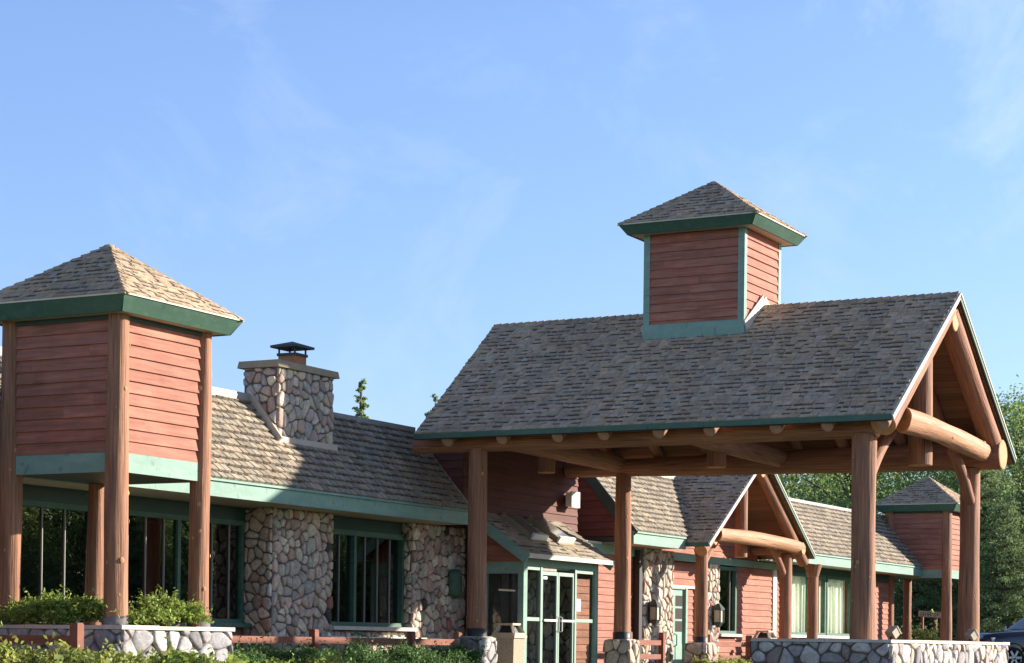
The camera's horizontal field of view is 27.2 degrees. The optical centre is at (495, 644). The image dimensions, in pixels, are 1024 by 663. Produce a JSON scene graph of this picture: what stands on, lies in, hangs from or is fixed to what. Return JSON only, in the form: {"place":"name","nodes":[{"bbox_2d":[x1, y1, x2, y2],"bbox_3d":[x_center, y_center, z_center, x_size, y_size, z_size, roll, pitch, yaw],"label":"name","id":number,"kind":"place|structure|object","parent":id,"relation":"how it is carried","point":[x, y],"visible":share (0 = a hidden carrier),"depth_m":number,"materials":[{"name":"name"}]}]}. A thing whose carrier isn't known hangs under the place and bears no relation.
{"place":"outdoors","nodes":[
{"label":"outdoors","id":0,"kind":"place"},
{"bbox_2d":[0,0,1023,637],"label":"sky","id":1,"kind":"structure","parent":0,"point":[377,187],"materials":[{"name":"blue"}]},
{"bbox_3d":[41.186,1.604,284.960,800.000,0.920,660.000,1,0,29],"label":"ground","id":2,"kind":"structure","parent":0,"visible":0},
{"bbox_2d":[0,621,46,662],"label":"leafy shrub","id":3,"kind":"object","parent":2,"relation":"on","point":[7,648],"visible":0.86,"depth_m":24.16,"materials":[{"name":"green plant"}]},
{"bbox_2d":[0,623,83,655],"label":"rail fence","id":4,"kind":"object","parent":2,"relation":"on","point":[75,639],"visible":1,"depth_m":25.48,"materials":[{"name":"red wood"}]},
{"bbox_2d":[1,632,153,662],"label":"leafy shrub","id":5,"kind":"object","parent":2,"relation":"on","point":[64,655],"visible":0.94,"depth_m":24.37,"materials":[{"name":"green plant"}]},
{"bbox_2d":[0,624,234,661],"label":"stone planter","id":6,"kind":"object","parent":2,"relation":"on","point":[134,638],"visible":0.52,"depth_m":26.85,"materials":[{"name":"stone"}]},
{"bbox_2d":[0,584,133,624],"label":"juniper bush","id":7,"kind":"object","parent":6,"relation":"on","point":[51,609],"visible":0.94,"depth_m":26.89,"materials":[{"name":"green plant"}]},
{"bbox_2d":[0,244,243,626],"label":"corner tower","id":8,"kind":"structure","parent":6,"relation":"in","point":[106,383],"depth_m":27.44,"materials":[{"name":"brown wood"}]},
{"bbox_2d":[128,586,214,626],"bbox_3d":[-4.419,-0.461,27.656,0.911,0.652,1.828,1,0,29],"label":"juniper bush","id":9,"kind":"object","parent":6,"relation":"on","point":[152,610],"visible":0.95,"depth_m":27.44,"materials":[{"name":"green plant"}]},
{"bbox_2d":[126,636,249,662],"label":"leafy shrub","id":10,"kind":"object","parent":2,"relation":"on","point":[178,656],"visible":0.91,"depth_m":24.77,"materials":[{"name":"green plant"}]},
{"bbox_2d":[231,635,284,662],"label":"hedge shrub","id":11,"kind":"object","parent":2,"relation":"on","point":[252,655],"visible":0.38,"depth_m":30.60,"materials":[{"name":"green plant"}]},
{"bbox_2d":[215,652,316,662],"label":"leafy shrub","id":12,"kind":"object","parent":2,"relation":"on","point":[273,659],"visible":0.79,"depth_m":25.86,"materials":[{"name":"green plant"}]},
{"bbox_2d":[245,632,334,662],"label":"hedge shrub","id":13,"kind":"object","parent":2,"relation":"on","point":[300,656],"visible":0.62,"depth_m":31.50,"materials":[{"name":"green plant"}]},
{"bbox_2d":[268,638,367,662],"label":"hedge shrub","id":14,"kind":"object","parent":2,"relation":"on","point":[345,659],"visible":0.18,"depth_m":32.67,"materials":[{"name":"green plant"}]},
{"bbox_2d":[293,647,351,662],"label":"shrub","id":15,"kind":"object","parent":2,"relation":"on","point":[330,659],"visible":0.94,"depth_m":31.52,"materials":[{"name":"green plant"}]},
{"bbox_2d":[231,629,461,653],"bbox_3d":[-2.574,0.239,34.926,0.120,0.960,8.020,1,0,29],"label":"rail fence","id":16,"kind":"object","parent":2,"relation":"on","point":[411,637],"visible":0.54,"depth_m":34.72,"materials":[{"name":"red wood"}]},
{"bbox_2d":[313,631,400,662],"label":"hedge shrub","id":17,"kind":"object","parent":2,"relation":"on","point":[362,654],"visible":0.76,"depth_m":33.36,"materials":[{"name":"green plant"}]},
{"bbox_2d":[352,378,369,418],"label":"broadleaf tree","id":18,"kind":"object","parent":2,"relation":"on","point":[363,404],"visible":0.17,"depth_m":84.41,"materials":[{"name":"green plant"}]},
{"bbox_2d":[356,634,430,662],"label":"hedge shrub","id":19,"kind":"object","parent":2,"relation":"on","point":[407,653],"visible":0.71,"depth_m":34.45,"materials":[{"name":"green plant"}]},
{"bbox_2d":[391,637,470,662],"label":"hedge shrub","id":20,"kind":"object","parent":2,"relation":"on","point":[432,657],"visible":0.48,"depth_m":35.26,"materials":[{"name":"green plant"}]},
{"bbox_2d":[424,393,438,415],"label":"broadleaf tree","id":21,"kind":"object","parent":2,"relation":"on","point":[435,400],"visible":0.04,"depth_m":89.56,"materials":[{"name":"green plant"}]},
{"bbox_2d":[424,630,489,662],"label":"hedge shrub","id":22,"kind":"object","parent":2,"relation":"on","point":[475,656],"visible":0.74,"depth_m":36.30,"materials":[{"name":"green plant"}]},
{"bbox_2d":[0,341,922,662],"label":"lodge building","id":23,"kind":"structure","parent":2,"relation":"on","point":[326,519],"depth_m":38.43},
{"bbox_2d":[23,500,87,623],"bbox_3d":[-6.633,-1.185,30.216,0.240,1.750,2.930,1,0,29],"label":"window","id":24,"kind":"structure","parent":23,"relation":"in","point":[30,503],"depth_m":30.81,"materials":[{"name":"green glass"}]},
{"bbox_2d":[128,510,251,627],"bbox_3d":[-5.030,-1.165,33.163,0.240,1.750,3.900,1,0,29],"label":"window","id":25,"kind":"structure","parent":23,"relation":"in","point":[238,622],"depth_m":34.12,"materials":[{"name":"green glass"}]},
{"bbox_2d":[328,528,417,630],"bbox_3d":[-2.242,-1.122,37.430,0.380,1.750,2.800,1,0,29],"label":"window","id":26,"kind":"structure","parent":23,"relation":"in","point":[351,624],"depth_m":37.56,"materials":[{"name":"green glass"}]},
{"bbox_2d":[449,569,461,596],"bbox_3d":[-0.722,-1.149,39.790,0.173,0.520,0.357,1,0,29],"label":"wall lamp","id":27,"kind":"object","parent":23,"relation":"attached to","point":[455,582],"visible":1,"depth_m":39.67,"materials":[{"name":"metal"}]},
{"bbox_2d":[564,491,579,507],"bbox_3d":[1.532,-2.932,42.862,0.240,0.320,0.370,1,0,29],"label":"flood lamp","id":28,"kind":"object","parent":23,"relation":"attached to","point":[572,498],"visible":1,"depth_m":42.72,"materials":[{"name":"white paint"}]},
{"bbox_2d":[648,600,660,624],"bbox_3d":[3.589,-0.717,47.631,0.240,0.580,0.240,1,0,29],"label":"wall lantern","id":29,"kind":"object","parent":23,"relation":"attached to","point":[654,617],"depth_m":47.57,"materials":[{"name":"glass"}]},
{"bbox_2d":[671,589,682,662],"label":"door","id":30,"kind":"structure","parent":23,"relation":"in","point":[677,594],"depth_m":49.72,"materials":[{"name":"wood"}]},
{"bbox_2d":[712,603,724,627],"bbox_3d":[5.371,-0.696,50.908,0.240,0.580,0.240,1,0,29],"label":"wall lantern","id":31,"kind":"object","parent":23,"relation":"attached to","point":[718,609],"depth_m":50.84,"materials":[{"name":"glass"}]},
{"bbox_2d":[718,566,741,636],"bbox_3d":[5.712,-1.052,51.977,0.270,1.720,1.340,1,0,29],"label":"window","id":32,"kind":"structure","parent":23,"relation":"in","point":[731,632],"depth_m":52.45,"materials":[{"name":"glass"}]},
{"bbox_2d":[791,572,830,637],"bbox_3d":[8.298,-1.045,56.940,0.453,1.730,3.250,1,0,29],"label":"window","id":33,"kind":"structure","parent":23,"relation":"in","point":[799,580],"depth_m":57.13,"materials":[{"name":"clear glass"}]},
{"bbox_2d":[819,576,850,638],"bbox_3d":[9.593,-1.030,59.320,0.452,1.730,2.230,1,0,29],"label":"window","id":34,"kind":"structure","parent":23,"relation":"in","point":[835,586],"depth_m":59.61,"materials":[{"name":"white glass"}]},
{"bbox_2d":[486,512,614,662],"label":"glass vestibule","id":35,"kind":"object","parent":2,"relation":"on","point":[537,568],"visible":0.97,"depth_m":40.70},
{"bbox_2d":[488,573,517,636],"bbox_3d":[0.106,-0.389,40.473,0.028,2.080,1.300,1,0,29],"label":"window","id":36,"kind":"structure","parent":35,"relation":"in","point":[503,588],"depth_m":40.48,"materials":[{"name":"black glass"}]},
{"bbox_2d":[542,571,559,662],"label":"door","id":37,"kind":"structure","parent":35,"relation":"in","point":[556,619],"depth_m":40.62,"materials":[{"name":"white paint"}]},
{"bbox_2d":[557,572,574,662],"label":"door","id":38,"kind":"structure","parent":35,"relation":"in","point":[571,575],"depth_m":41.22,"materials":[{"name":"white paint"}]},
{"bbox_2d":[631,632,665,662],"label":"rail fence","id":39,"kind":"object","parent":2,"relation":"on","point":[660,642],"visible":0.61,"depth_m":46.82,"materials":[{"name":"red wood"}]},
{"bbox_2d":[412,181,1016,662],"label":"entrance portico","id":40,"kind":"structure","parent":2,"relation":"on","point":[716,359],"depth_m":36.95,"materials":[{"name":"grey"}]},
{"bbox_2d":[708,634,776,661],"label":"rail fence","id":41,"kind":"object","parent":2,"relation":"on","point":[747,646],"visible":0.54,"depth_m":50.50,"materials":[{"name":"red wood"}]},
{"bbox_2d":[676,474,815,662],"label":"gabled porch","id":42,"kind":"object","parent":2,"relation":"on","point":[759,503],"visible":0.67,"depth_m":50.12,"materials":[{"name":"brown wood"}]},
{"bbox_2d":[751,631,776,641],"bbox_3d":[6.513,0.198,51.100,0.496,1.060,0.496,1,0,29],"label":"litter bin","id":43,"kind":"object","parent":2,"relation":"on","point":[762,635],"visible":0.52,"depth_m":51.00,"materials":[{"name":"beige metal"}]},
{"bbox_2d":[759,474,808,560],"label":"broadleaf tree","id":44,"kind":"object","parent":2,"relation":"on","point":[792,483],"depth_m":95.00,"materials":[{"name":"green plant"}]},
{"bbox_2d":[764,473,877,560],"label":"broadleaf tree","id":45,"kind":"object","parent":2,"relation":"on","point":[780,475],"depth_m":109.32,"materials":[{"name":"green plant"}]},
{"bbox_2d":[788,473,900,513],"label":"broadleaf tree","id":46,"kind":"object","parent":2,"relation":"on","point":[849,489],"visible":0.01,"depth_m":126.43,"materials":[{"name":"green plant"}]},
{"bbox_2d":[770,472,923,602],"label":"broadleaf tree","id":47,"kind":"object","parent":2,"relation":"on","point":[835,484],"visible":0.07,"depth_m":100.05,"materials":[{"name":"green plant"}]},
{"bbox_2d":[781,471,931,616],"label":"broadleaf tree","id":48,"kind":"object","parent":2,"relation":"on","point":[840,482],"visible":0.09,"depth_m":93.77,"materials":[{"name":"green plant"}]},
{"bbox_2d":[818,485,927,626],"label":"broadleaf tree","id":49,"kind":"object","parent":2,"relation":"on","point":[845,504],"visible":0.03,"depth_m":87.39,"materials":[{"name":"green plant"}]},
{"bbox_2d":[751,638,1009,662],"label":"stone planter","id":50,"kind":"object","parent":2,"relation":"on","point":[777,650],"visible":1,"depth_m":33.89,"materials":[{"name":"stone"},{"name":"mortar"}]},
{"bbox_2d":[885,626,901,639],"bbox_3d":[6.488,-0.163,34.481,0.212,0.282,0.190,1,0,-36],"label":"floodlight","id":51,"kind":"object","parent":50,"relation":"on","point":[892,632],"visible":0.83,"depth_m":34.44,"materials":[{"name":"white paint"}]},
{"bbox_2d":[964,629,978,640],"bbox_3d":[8.616,-0.138,38.217,0.212,0.282,0.190,1,0,-31],"label":"floodlight","id":52,"kind":"object","parent":50,"relation":"on","point":[971,634],"visible":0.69,"depth_m":38.16,"materials":[{"name":"white paint"}]},
{"bbox_2d":[849,471,948,630],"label":"broadleaf tree","id":53,"kind":"object","parent":2,"relation":"on","point":[899,483],"visible":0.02,"depth_m":115.25,"materials":[{"name":"green plant"}]},
{"bbox_2d":[894,609,955,640],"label":"flowering plants","id":54,"kind":"object","parent":2,"relation":"on","point":[930,635],"visible":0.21,"depth_m":67.80,"materials":[{"name":"green plant"}]},
{"bbox_2d":[894,475,957,640],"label":"pine tree","id":55,"kind":"object","parent":2,"relation":"on","point":[931,601],"visible":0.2,"depth_m":87.62,"materials":[{"name":"green plant"}]},
{"bbox_2d":[876,476,981,640],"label":"corner tower","id":56,"kind":"structure","parent":2,"relation":"on","point":[922,520],"depth_m":63.29,"materials":[{"name":"brown wood"}]},
{"bbox_2d":[918,610,940,635],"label":"wooden sign","id":57,"kind":"object","parent":2,"relation":"on","point":[922,614],"visible":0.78,"depth_m":70.24,"materials":[{"name":"brown wood"}]},
{"bbox_2d":[890,425,1023,580],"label":"broadleaf tree","id":58,"kind":"object","parent":2,"relation":"on","point":[1007,474],"visible":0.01,"depth_m":107.10,"materials":[{"name":"green plant"}]},
{"bbox_2d":[891,470,1023,623],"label":"broadleaf tree","id":59,"kind":"object","parent":2,"relation":"on","point":[936,475],"visible":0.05,"depth_m":99.39,"materials":[{"name":"green plant"}]},
{"bbox_2d":[895,470,1021,639],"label":"pine tree","id":60,"kind":"object","parent":2,"relation":"on","point":[955,475],"visible":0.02,"depth_m":94.29,"materials":[{"name":"green plant"}]},
{"bbox_2d":[894,469,1023,639],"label":"pine tree","id":61,"kind":"object","parent":2,"relation":"on","point":[985,494],"visible":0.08,"depth_m":88.65,"materials":[{"name":"green plant"}]},
{"bbox_2d":[939,499,1023,639],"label":"pine tree","id":62,"kind":"object","parent":2,"relation":"on","point":[1002,559],"visible":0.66,"depth_m":84.26,"materials":[{"name":"green plant"}]},
{"bbox_2d":[979,618,1023,662],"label":"pickup truck","id":63,"kind":"object","parent":2,"relation":"on","point":[1013,635],"visible":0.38,"depth_m":71.08,"materials":[{"name":"paint"}]},
{"bbox_2d":[989,383,1023,548],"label":"broadleaf tree","id":64,"kind":"object","parent":2,"relation":"on","point":[1018,418],"visible":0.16,"depth_m":117.81,"materials":[{"name":"green plant"}]},
{"bbox_2d":[995,374,1023,532],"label":"broadleaf tree","id":65,"kind":"object","parent":2,"relation":"on","point":[1004,408],"visible":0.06,"depth_m":130.08,"materials":[{"name":"green plant"}]},
{"bbox_2d":[1006,424,1023,558],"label":"pine tree","id":66,"kind":"object","parent":2,"relation":"on","point":[1022,487],"visible":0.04,"depth_m":103.09,"materials":[{"name":"green plant"}]},
{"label":"pavement","id":67,"kind":"structure","parent":0,"visible":0},
{"bbox_2d":[491,623,526,662],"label":"litter bin","id":68,"kind":"object","parent":67,"relation":"on","point":[510,639],"visible":0.99,"depth_m":38.47,"materials":[{"name":"beige metal"}]},
{"bbox_2d":[690,655,727,662],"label":"plant","id":69,"kind":"object","parent":67,"relation":"on","point":[703,660],"visible":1,"depth_m":46.38,"materials":[{"name":"green plant"}]},
{"bbox_2d":[717,654,746,662],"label":"plant","id":70,"kind":"object","parent":67,"relation":"on","point":[730,660],"visible":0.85,"depth_m":47.14,"materials":[{"name":"green plant"}]},
{"bbox_2d":[736,656,750,662],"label":"plant","id":71,"kind":"object","parent":67,"relation":"on","point":[743,659],"visible":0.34,"depth_m":47.66,"materials":[{"name":"green plant"}]}
]}

